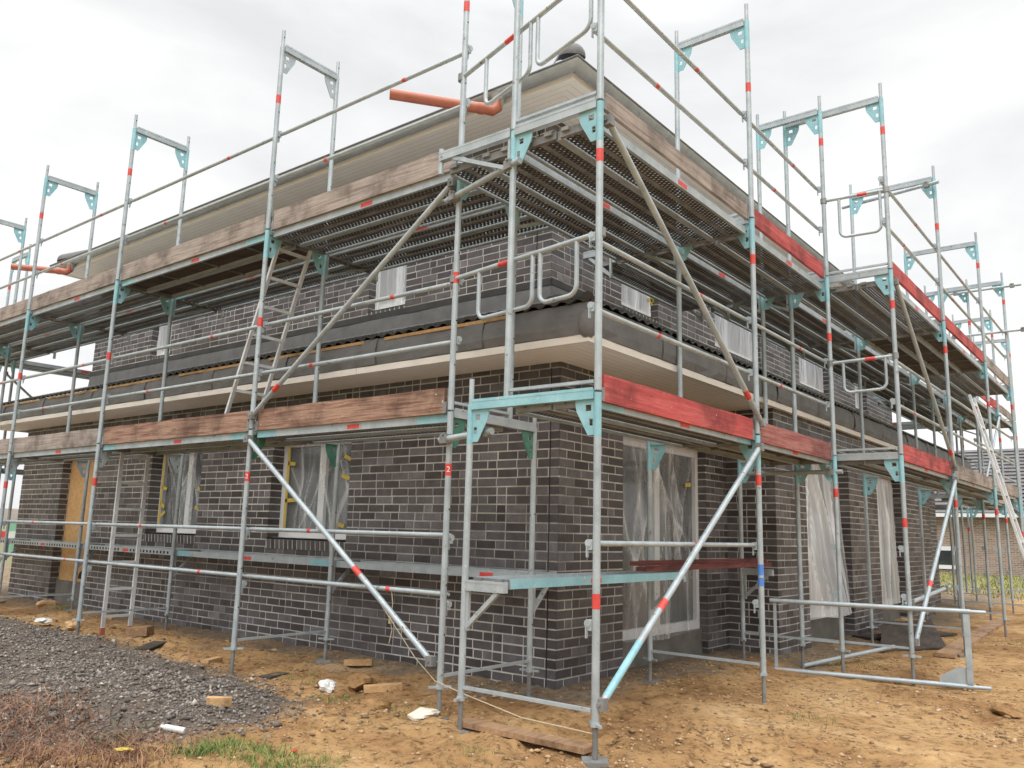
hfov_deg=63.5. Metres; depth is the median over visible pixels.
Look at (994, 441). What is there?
diagonal brace
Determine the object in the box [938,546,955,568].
window
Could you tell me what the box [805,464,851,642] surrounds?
window
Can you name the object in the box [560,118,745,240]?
deck plank
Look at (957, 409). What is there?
deck plank
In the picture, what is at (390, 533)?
guard rail
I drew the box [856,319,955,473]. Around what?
scaffold frame
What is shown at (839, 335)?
deck plank
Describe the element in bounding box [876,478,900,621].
window
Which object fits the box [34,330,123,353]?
deck plank
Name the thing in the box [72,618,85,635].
base jack
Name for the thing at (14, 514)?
hills
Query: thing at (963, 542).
scaffold frame
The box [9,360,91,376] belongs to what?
deck plank
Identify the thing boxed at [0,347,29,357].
deck plank
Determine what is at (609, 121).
diagonal brace
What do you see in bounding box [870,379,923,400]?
deck plank
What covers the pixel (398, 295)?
guard rail
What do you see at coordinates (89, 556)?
console bracket
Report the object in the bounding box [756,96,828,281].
scaffold frame
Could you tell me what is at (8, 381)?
guard rail
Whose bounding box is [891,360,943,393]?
guard rail
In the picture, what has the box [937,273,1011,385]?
scaffold frame
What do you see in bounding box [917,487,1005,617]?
scaffold frame
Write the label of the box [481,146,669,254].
deck plank
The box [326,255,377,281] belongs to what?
console bracket
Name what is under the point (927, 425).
deck plank
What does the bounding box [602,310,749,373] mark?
guard rail
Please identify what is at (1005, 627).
base jack
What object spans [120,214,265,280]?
toe board
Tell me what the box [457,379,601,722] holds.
scaffold frame
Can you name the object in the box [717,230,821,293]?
deck plank
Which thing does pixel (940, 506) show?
deck plank
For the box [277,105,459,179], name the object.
guard rail
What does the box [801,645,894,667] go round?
metal tube
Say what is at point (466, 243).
deck plank
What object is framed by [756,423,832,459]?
toe board
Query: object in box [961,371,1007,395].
deck plank
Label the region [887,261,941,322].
toe board
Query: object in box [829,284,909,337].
deck plank
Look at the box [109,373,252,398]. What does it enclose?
guard rail
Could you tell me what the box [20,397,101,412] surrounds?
guard rail
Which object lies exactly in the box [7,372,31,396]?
diagonal brace
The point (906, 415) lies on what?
deck plank
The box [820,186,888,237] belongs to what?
end guard
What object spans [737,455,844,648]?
scaffold frame
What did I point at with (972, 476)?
toe board
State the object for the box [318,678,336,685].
plastic scrap
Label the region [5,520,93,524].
guard rail
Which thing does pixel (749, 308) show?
console bracket
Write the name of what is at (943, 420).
deck plank
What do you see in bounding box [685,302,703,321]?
console bracket
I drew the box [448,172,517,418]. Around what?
scaffold frame
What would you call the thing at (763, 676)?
base jack
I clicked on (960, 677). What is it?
loose frame
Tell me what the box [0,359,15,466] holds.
scaffold frame
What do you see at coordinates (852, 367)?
deck plank
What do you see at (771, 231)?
toe board
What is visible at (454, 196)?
coupled tube
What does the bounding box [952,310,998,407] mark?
scaffold frame
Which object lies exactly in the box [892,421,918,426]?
deck plank
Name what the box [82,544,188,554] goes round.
deck plank
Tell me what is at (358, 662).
wood offcut
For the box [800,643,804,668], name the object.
base jack
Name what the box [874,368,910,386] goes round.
console bracket
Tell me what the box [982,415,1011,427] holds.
deck plank
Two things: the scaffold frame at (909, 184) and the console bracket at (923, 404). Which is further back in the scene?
the console bracket at (923, 404)
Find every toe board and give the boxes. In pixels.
[0,299,27,321]
[0,439,10,453]
[12,428,99,452]
[31,267,116,310]
[101,410,251,444]
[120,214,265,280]
[255,387,449,430]
[271,147,457,230]
[597,374,754,439]
[603,92,748,219]
[754,209,824,278]
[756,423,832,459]
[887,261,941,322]
[899,444,952,475]
[944,315,984,362]
[952,465,993,489]
[979,396,996,408]
[984,357,1009,387]
[994,480,1018,497]
[999,404,1011,421]
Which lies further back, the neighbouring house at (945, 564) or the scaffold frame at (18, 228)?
the neighbouring house at (945, 564)
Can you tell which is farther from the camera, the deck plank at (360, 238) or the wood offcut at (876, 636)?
the wood offcut at (876, 636)
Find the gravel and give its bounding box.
[0,613,387,767]
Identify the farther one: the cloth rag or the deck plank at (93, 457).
the deck plank at (93, 457)
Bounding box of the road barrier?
[1,531,15,537]
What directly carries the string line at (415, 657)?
attached to the guard rail at (376, 587)
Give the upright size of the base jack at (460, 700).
0.294 m
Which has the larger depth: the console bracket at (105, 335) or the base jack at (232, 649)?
the console bracket at (105, 335)
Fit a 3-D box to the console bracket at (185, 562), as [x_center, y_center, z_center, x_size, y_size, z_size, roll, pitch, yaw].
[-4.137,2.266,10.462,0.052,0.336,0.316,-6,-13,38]
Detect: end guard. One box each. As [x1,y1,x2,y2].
[450,226,605,319]
[458,0,592,104]
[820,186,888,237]
[827,352,898,393]
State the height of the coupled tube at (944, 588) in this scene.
0.145 m
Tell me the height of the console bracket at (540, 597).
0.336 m
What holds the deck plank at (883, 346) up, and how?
on the scaffold frame at (943, 338)
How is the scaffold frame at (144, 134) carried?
on the scaffold frame at (117, 299)
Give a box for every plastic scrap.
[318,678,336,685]
[319,681,334,693]
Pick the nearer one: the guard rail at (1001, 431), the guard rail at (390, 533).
the guard rail at (390, 533)
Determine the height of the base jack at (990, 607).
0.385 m
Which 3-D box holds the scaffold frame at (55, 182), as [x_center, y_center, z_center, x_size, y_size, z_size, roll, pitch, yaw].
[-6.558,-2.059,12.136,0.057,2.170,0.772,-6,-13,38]
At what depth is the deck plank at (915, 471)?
9.67 m
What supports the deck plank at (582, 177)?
on the scaffold frame at (749, 224)
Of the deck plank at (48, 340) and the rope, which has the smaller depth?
the rope
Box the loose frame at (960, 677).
[769,598,990,690]
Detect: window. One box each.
[143,452,202,543]
[149,316,172,359]
[265,442,351,551]
[367,216,409,314]
[621,223,658,323]
[622,436,702,667]
[714,309,761,368]
[799,328,828,397]
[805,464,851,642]
[855,362,867,414]
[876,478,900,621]
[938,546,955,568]
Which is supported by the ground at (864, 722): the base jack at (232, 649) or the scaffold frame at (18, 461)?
the base jack at (232, 649)
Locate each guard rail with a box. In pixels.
[0,243,40,260]
[0,275,35,289]
[0,378,17,384]
[0,412,12,416]
[1,552,90,562]
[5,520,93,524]
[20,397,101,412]
[24,359,105,378]
[38,240,124,273]
[42,203,128,241]
[90,560,244,576]
[94,523,248,529]
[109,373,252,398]
[114,325,256,358]
[127,181,268,238]
[131,137,272,201]
[244,574,449,595]
[249,527,451,536]
[262,340,449,373]
[265,282,452,325]
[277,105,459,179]
[281,52,461,135]
[595,34,743,163]
[601,541,754,546]
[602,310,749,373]
[603,241,747,321]
[623,0,742,115]
[744,119,817,190]
[746,166,819,230]
[751,324,824,362]
[752,375,826,405]
[878,180,933,246]
[883,224,935,280]
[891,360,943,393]
[895,405,945,429]
[934,249,976,299]
[936,283,978,328]
[944,395,985,421]
[948,432,986,451]
[977,301,1002,331]
[979,330,1004,356]
[987,423,1011,438]
[994,453,1013,464]
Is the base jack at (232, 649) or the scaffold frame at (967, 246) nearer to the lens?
the base jack at (232, 649)
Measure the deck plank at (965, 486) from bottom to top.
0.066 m
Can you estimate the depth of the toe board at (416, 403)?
7.00 m
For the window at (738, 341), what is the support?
in the brick house at (392, 485)
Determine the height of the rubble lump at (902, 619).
0.323 m
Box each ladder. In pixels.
[99,452,149,634]
[224,242,311,426]
[968,394,1023,558]
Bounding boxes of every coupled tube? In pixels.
[438,426,494,443]
[444,157,521,203]
[748,468,842,476]
[842,180,938,208]
[903,585,950,605]
[949,283,1020,295]
[950,327,1023,338]
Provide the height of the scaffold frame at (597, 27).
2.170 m
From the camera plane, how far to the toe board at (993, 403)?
17.32 m
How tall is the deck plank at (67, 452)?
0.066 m
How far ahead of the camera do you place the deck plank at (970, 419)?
18.81 m
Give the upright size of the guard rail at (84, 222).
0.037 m
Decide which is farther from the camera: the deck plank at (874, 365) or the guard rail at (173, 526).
the deck plank at (874, 365)
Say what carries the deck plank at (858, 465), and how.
on the scaffold frame at (889, 458)
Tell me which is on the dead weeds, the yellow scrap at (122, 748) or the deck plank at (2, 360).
the yellow scrap at (122, 748)
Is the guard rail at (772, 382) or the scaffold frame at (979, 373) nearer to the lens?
the guard rail at (772, 382)
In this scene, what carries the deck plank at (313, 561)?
on the console bracket at (344, 574)
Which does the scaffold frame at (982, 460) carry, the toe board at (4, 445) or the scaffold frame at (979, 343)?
the scaffold frame at (979, 343)
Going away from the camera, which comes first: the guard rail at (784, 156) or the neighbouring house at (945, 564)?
the guard rail at (784, 156)
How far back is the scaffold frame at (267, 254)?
8.20 m
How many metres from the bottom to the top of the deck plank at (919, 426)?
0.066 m
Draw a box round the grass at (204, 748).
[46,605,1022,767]
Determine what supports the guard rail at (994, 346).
attached to the scaffold frame at (967, 246)
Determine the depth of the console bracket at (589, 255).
8.63 m
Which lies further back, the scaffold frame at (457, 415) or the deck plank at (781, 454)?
the deck plank at (781, 454)
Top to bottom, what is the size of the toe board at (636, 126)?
0.200 m
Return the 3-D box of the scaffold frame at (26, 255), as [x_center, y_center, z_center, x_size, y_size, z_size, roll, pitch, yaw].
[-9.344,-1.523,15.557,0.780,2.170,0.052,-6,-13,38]
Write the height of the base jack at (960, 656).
0.353 m
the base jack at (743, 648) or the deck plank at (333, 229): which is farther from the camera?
the base jack at (743, 648)
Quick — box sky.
[0,0,1023,508]
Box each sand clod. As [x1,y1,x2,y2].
[346,672,377,690]
[359,698,390,708]
[991,703,1021,718]
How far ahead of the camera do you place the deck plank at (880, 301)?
9.93 m
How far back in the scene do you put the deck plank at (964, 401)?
16.75 m
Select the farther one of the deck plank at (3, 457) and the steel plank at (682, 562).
the deck plank at (3, 457)
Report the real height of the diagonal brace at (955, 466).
1.880 m
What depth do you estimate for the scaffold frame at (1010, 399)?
15.18 m
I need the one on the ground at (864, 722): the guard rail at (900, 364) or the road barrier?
the road barrier
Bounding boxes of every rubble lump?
[36,599,58,606]
[893,617,925,621]
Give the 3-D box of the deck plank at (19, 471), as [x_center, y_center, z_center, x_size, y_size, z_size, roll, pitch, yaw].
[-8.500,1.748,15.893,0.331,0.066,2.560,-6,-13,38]
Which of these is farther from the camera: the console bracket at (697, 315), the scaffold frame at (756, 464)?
the console bracket at (697, 315)
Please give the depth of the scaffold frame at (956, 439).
19.70 m
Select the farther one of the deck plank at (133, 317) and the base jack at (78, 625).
the deck plank at (133, 317)
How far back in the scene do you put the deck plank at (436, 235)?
8.12 m
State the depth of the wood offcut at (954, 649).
11.72 m
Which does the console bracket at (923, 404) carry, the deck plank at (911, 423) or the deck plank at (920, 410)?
the deck plank at (920, 410)
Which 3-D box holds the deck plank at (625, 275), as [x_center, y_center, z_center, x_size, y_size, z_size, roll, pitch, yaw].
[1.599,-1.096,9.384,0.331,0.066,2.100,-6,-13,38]
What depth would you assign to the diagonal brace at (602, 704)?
5.71 m
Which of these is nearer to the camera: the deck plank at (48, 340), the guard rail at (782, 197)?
the guard rail at (782, 197)
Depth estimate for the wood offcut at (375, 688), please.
6.81 m
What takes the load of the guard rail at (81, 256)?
attached to the scaffold frame at (144, 134)
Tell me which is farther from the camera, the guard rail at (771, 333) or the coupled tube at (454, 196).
the guard rail at (771, 333)
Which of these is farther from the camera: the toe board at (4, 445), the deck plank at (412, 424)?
the toe board at (4, 445)
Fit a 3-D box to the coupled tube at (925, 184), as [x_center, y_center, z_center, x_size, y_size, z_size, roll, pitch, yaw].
[5.281,-2.648,11.609,0.102,0.075,1.335,11,-14,-42]
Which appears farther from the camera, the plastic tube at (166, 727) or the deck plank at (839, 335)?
the deck plank at (839, 335)
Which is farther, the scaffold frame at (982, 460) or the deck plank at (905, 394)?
the scaffold frame at (982, 460)
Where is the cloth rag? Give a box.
[407,707,440,720]
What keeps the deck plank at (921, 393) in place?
on the console bracket at (904, 382)
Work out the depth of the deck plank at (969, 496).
14.40 m
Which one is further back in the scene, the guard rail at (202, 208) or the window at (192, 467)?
the window at (192, 467)
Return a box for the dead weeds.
[0,675,230,767]
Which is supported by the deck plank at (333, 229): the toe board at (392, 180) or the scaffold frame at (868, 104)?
the toe board at (392, 180)
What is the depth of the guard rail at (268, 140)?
9.29 m
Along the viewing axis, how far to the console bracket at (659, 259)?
8.16 m
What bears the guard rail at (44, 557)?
attached to the scaffold frame at (99, 455)
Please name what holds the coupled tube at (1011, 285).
attached to the scaffold frame at (988, 284)
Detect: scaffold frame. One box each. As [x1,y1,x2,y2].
[0,218,27,303]
[0,344,10,419]
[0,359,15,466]
[0,452,90,598]
[0,465,16,586]
[2,244,31,335]
[8,310,82,451]
[27,165,98,310]
[77,443,184,618]
[97,280,173,442]
[115,114,189,279]
[231,427,340,646]
[249,229,326,428]
[265,30,339,247]
[437,408,536,684]
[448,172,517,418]
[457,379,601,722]
[458,0,523,192]
[504,97,603,395]
[511,0,604,130]
[647,434,765,672]
[674,3,753,232]
[676,217,759,433]
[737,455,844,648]
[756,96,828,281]
[760,275,836,454]
[783,83,892,278]
[788,267,902,453]
[794,452,914,654]
[849,166,944,328]
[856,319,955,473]
[863,473,964,633]
[904,232,986,360]
[911,360,995,486]
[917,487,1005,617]
[924,279,972,389]
[929,494,991,605]
[931,394,981,493]
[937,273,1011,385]
[944,385,1020,494]
[949,501,1013,598]
[951,495,1023,605]
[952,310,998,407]
[955,427,964,456]
[958,407,1004,482]
[960,505,973,591]
[969,507,1023,591]
[972,332,1015,420]
[979,421,1022,505]
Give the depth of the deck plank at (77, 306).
11.05 m
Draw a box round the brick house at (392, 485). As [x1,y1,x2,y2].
[0,43,971,689]
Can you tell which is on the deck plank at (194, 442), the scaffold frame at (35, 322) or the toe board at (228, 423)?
the toe board at (228, 423)
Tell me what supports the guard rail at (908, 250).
attached to the scaffold frame at (868, 104)
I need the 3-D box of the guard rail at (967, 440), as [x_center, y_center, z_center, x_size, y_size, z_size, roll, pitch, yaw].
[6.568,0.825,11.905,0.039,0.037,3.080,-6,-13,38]
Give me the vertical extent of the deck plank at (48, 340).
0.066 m
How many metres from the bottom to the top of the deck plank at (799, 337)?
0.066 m
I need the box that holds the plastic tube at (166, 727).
[160,724,185,734]
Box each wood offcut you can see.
[125,625,153,636]
[135,641,166,649]
[201,656,222,663]
[206,696,231,706]
[258,672,287,678]
[344,659,372,665]
[364,682,401,692]
[455,717,591,754]
[852,631,957,638]
[935,620,1003,657]
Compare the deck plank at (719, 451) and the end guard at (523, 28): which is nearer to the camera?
the end guard at (523, 28)
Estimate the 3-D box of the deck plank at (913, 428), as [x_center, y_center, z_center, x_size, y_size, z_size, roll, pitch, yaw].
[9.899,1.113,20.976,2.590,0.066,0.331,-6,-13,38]
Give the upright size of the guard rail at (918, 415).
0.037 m
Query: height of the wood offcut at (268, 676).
0.030 m
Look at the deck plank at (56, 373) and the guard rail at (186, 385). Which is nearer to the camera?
the guard rail at (186, 385)
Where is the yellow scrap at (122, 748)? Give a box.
[114,747,132,750]
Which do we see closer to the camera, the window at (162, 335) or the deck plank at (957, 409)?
the window at (162, 335)
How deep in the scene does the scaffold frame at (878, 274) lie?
8.95 m
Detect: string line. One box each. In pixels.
[382,607,457,691]
[463,693,591,733]
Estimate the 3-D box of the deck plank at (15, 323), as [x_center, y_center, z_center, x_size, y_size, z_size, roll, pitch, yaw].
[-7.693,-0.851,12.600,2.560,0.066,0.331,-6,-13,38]
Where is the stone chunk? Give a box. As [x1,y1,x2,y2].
[65,620,82,630]
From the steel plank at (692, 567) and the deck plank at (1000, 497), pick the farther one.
the deck plank at (1000, 497)
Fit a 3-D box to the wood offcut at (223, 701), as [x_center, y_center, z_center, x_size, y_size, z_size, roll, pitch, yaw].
[-2.014,2.183,5.693,0.164,0.063,0.075,6,-11,-21]
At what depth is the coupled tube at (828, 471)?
9.06 m
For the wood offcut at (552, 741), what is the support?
on the ground at (864, 722)
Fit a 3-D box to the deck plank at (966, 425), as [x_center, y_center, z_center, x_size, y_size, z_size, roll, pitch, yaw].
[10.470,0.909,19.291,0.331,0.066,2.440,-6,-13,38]
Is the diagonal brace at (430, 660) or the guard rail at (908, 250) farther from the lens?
the guard rail at (908, 250)
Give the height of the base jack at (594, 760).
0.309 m
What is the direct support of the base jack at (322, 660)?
on the ground at (864, 722)
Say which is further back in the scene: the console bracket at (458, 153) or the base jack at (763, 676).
the base jack at (763, 676)
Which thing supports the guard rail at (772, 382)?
attached to the scaffold frame at (749, 224)
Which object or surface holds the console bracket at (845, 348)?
attached to the scaffold frame at (943, 338)
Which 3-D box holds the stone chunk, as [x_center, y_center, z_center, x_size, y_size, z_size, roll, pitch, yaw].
[-5.182,2.854,9.777,0.171,0.125,0.232,-4,-11,28]
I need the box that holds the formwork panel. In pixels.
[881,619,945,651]
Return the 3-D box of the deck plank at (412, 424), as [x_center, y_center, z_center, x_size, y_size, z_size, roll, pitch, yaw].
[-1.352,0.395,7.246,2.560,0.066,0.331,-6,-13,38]
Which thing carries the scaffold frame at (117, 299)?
on the scaffold frame at (99, 455)
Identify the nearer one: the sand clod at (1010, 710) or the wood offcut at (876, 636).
the sand clod at (1010, 710)
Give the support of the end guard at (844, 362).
attached to the scaffold frame at (878, 274)
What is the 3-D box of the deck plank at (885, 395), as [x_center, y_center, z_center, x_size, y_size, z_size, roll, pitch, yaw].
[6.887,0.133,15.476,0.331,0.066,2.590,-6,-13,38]
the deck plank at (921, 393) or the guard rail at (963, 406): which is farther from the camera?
the deck plank at (921, 393)
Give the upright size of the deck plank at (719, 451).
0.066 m
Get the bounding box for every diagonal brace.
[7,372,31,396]
[243,435,436,666]
[247,177,456,419]
[596,443,763,711]
[604,114,765,426]
[893,278,958,470]
[914,476,958,645]
[986,415,1000,475]
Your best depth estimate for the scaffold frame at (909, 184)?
11.32 m
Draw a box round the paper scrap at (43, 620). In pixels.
[34,617,52,623]
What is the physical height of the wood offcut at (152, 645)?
0.050 m
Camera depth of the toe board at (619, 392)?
6.06 m
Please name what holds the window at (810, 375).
in the brick house at (392, 485)
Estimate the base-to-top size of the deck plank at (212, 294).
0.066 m
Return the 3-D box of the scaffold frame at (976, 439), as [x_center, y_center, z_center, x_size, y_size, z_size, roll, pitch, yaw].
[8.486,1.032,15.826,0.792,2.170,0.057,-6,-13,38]
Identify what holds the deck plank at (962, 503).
on the scaffold frame at (982, 509)
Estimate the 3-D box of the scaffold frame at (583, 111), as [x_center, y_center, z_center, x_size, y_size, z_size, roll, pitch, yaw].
[0.283,-0.997,5.685,0.792,2.170,0.057,-6,-13,38]
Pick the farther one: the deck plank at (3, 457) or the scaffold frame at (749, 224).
the deck plank at (3, 457)
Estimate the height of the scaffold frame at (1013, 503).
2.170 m
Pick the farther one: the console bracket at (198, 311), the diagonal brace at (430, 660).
the console bracket at (198, 311)
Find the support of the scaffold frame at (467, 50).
on the scaffold frame at (455, 340)
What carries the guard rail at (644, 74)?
attached to the scaffold frame at (597, 27)
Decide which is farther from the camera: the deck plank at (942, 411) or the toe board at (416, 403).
the deck plank at (942, 411)
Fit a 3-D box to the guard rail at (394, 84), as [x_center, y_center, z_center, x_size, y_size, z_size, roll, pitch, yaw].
[-1.358,-2.661,7.680,2.570,0.037,0.039,-6,-13,38]
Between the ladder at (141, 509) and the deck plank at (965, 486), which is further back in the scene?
the deck plank at (965, 486)
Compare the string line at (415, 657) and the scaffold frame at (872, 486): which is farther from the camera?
the scaffold frame at (872, 486)
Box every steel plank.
[630,558,765,565]
[636,562,771,571]
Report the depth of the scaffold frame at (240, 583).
7.87 m
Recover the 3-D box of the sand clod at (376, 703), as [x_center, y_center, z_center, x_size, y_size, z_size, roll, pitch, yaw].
[-1.028,2.397,6.189,0.232,0.102,0.176,-1,-11,16]
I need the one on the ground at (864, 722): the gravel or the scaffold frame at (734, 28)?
the gravel
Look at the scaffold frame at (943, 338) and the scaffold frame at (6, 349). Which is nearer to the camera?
the scaffold frame at (943, 338)
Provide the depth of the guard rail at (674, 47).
6.87 m
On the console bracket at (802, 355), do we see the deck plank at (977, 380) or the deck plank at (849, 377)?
the deck plank at (849, 377)
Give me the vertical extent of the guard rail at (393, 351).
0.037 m
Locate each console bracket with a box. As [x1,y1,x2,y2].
[5,539,27,559]
[9,346,56,360]
[78,544,97,567]
[81,324,130,341]
[172,297,224,318]
[173,550,192,576]
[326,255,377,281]
[332,559,354,592]
[438,128,510,175]
[464,580,507,630]
[518,194,565,235]
[533,572,556,613]
[583,249,612,278]
[612,233,675,265]
[651,572,685,608]
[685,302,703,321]
[702,292,760,313]
[706,301,729,320]
[729,289,788,311]
[743,568,773,598]
[782,339,804,358]
[804,330,856,352]
[873,396,891,410]
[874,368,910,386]
[904,390,944,406]
[909,400,930,408]
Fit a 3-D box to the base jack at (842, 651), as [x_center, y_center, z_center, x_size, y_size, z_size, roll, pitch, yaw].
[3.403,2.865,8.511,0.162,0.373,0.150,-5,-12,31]
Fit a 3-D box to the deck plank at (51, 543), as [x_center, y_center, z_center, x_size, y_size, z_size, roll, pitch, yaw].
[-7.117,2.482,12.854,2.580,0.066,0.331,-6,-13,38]
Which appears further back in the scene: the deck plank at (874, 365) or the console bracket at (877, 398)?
the console bracket at (877, 398)
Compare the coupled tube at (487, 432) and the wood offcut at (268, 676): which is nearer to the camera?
the coupled tube at (487, 432)
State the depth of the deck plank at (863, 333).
10.43 m
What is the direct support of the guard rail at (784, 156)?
attached to the scaffold frame at (734, 28)
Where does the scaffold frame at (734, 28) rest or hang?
on the scaffold frame at (749, 224)
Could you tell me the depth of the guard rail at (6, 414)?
11.70 m
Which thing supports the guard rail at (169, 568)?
attached to the scaffold frame at (240, 583)
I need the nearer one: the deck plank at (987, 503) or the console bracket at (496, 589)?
the console bracket at (496, 589)
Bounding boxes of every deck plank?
[0,314,53,337]
[0,320,75,345]
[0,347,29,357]
[0,350,49,365]
[0,454,35,462]
[0,459,60,465]
[1,468,23,473]
[3,363,89,379]
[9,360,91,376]
[9,539,92,547]
[11,326,101,349]
[14,446,125,459]
[32,284,143,320]
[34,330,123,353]
[42,452,151,461]
[57,292,167,324]
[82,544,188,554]
[83,300,194,329]
[103,432,279,452]
[106,305,216,334]
[122,234,293,292]
[136,440,306,454]
[149,245,319,298]
[175,256,346,305]
[177,550,342,566]
[200,263,369,310]
[257,414,466,440]
[273,173,479,246]
[288,424,502,444]
[301,192,503,254]
[329,205,530,264]
[336,560,540,576]
[354,218,551,271]
[450,157,643,260]
[473,570,684,589]
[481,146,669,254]
[516,403,714,447]
[526,131,710,247]
[555,401,750,446]
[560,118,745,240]
[593,260,699,311]
[621,254,731,307]
[649,250,758,303]
[687,446,795,465]
[689,240,791,298]
[711,305,805,349]
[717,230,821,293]
[720,444,828,464]
[736,301,826,346]
[766,295,853,343]
[788,347,867,381]
[801,291,886,340]
[810,345,884,380]
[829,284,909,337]
[835,342,908,378]
[837,460,919,479]
[851,381,904,402]
[857,279,939,334]
[865,460,949,479]
[867,338,937,375]
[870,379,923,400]
[878,401,920,419]
[889,335,959,374]
[891,377,942,399]
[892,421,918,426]
[895,425,921,427]
[899,480,967,492]
[900,401,936,418]
[902,427,926,429]
[910,419,940,431]
[915,333,982,372]
[915,400,957,417]
[922,375,967,397]
[923,479,990,492]
[930,418,958,430]
[935,505,946,507]
[939,373,985,396]
[939,399,974,416]
[941,498,980,505]
[945,417,975,429]
[954,397,995,415]
[957,492,992,499]
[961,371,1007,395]
[962,498,1002,505]
[965,416,994,428]
[969,506,994,509]
[970,492,1016,499]
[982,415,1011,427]
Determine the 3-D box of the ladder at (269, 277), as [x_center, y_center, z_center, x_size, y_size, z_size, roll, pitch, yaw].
[-2.546,-0.450,8.571,0.806,1.970,0.415,-6,-13,38]
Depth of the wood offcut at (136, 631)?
9.63 m
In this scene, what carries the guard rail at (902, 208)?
attached to the scaffold frame at (868, 104)
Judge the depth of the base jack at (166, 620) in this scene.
10.20 m
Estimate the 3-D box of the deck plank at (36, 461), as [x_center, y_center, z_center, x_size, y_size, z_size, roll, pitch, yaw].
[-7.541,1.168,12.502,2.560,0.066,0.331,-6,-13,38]
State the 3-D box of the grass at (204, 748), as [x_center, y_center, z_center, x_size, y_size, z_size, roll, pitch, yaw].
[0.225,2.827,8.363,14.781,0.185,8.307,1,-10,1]
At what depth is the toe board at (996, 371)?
14.33 m
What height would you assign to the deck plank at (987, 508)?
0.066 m
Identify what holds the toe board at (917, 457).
attached to the scaffold frame at (889, 458)
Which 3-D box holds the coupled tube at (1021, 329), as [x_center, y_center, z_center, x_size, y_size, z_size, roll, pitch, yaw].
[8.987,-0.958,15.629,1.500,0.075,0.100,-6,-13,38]
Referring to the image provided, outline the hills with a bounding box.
[3,508,18,519]
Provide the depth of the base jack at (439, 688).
5.93 m
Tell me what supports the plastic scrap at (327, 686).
on the ground at (864, 722)
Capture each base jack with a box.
[64,598,77,610]
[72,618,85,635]
[164,613,169,629]
[224,647,242,674]
[316,637,333,663]
[428,684,450,719]
[453,695,471,733]
[519,668,538,696]
[581,720,608,767]
[639,657,660,682]
[740,638,745,658]
[760,672,766,702]
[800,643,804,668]
[835,648,849,672]
[866,626,879,647]
[903,654,921,685]
[958,634,973,657]
[986,606,994,620]
[998,618,1010,636]
[1008,599,1015,613]
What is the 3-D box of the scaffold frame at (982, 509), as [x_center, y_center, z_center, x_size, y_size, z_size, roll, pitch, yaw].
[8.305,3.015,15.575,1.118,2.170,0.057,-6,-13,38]
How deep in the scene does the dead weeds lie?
4.79 m
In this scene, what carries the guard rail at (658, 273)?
attached to the scaffold frame at (583, 111)
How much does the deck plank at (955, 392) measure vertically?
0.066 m
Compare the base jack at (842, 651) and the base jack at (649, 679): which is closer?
the base jack at (649, 679)
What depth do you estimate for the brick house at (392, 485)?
9.67 m
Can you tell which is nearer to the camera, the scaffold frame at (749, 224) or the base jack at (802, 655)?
the scaffold frame at (749, 224)
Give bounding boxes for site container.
[8,523,16,551]
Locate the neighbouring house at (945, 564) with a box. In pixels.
[934,448,1023,576]
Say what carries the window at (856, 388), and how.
in the brick house at (392, 485)
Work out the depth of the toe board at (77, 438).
10.47 m
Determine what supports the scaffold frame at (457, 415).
on the ground at (864, 722)
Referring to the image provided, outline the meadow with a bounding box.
[939,572,1023,600]
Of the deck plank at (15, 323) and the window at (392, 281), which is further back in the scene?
the deck plank at (15, 323)
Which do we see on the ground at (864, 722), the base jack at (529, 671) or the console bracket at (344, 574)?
the base jack at (529, 671)
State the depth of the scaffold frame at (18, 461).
11.77 m
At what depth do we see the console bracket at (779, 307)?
9.60 m
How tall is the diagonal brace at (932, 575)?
1.850 m
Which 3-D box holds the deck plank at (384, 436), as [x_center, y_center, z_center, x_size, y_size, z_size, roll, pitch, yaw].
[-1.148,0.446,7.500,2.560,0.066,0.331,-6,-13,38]
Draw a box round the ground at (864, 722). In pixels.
[0,526,1023,767]
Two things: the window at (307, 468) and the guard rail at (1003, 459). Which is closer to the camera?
the window at (307, 468)
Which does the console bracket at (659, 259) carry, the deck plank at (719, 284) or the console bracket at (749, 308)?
the deck plank at (719, 284)
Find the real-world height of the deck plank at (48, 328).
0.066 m
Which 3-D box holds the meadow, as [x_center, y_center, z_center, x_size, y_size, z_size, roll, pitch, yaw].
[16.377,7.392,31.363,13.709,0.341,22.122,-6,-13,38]
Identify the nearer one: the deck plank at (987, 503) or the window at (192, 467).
the window at (192, 467)
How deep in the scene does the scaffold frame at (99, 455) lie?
9.75 m
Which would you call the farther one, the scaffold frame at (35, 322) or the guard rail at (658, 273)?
the scaffold frame at (35, 322)
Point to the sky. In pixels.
(75, 75)
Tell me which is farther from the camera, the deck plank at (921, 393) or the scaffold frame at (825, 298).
the deck plank at (921, 393)
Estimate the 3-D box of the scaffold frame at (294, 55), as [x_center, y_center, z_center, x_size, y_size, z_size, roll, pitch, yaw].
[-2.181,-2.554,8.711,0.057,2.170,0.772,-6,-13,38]
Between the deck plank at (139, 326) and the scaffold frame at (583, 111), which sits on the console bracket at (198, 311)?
the deck plank at (139, 326)
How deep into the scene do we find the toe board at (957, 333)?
12.05 m
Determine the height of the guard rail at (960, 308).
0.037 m
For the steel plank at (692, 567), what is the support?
on the deck plank at (544, 580)
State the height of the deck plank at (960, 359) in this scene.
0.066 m

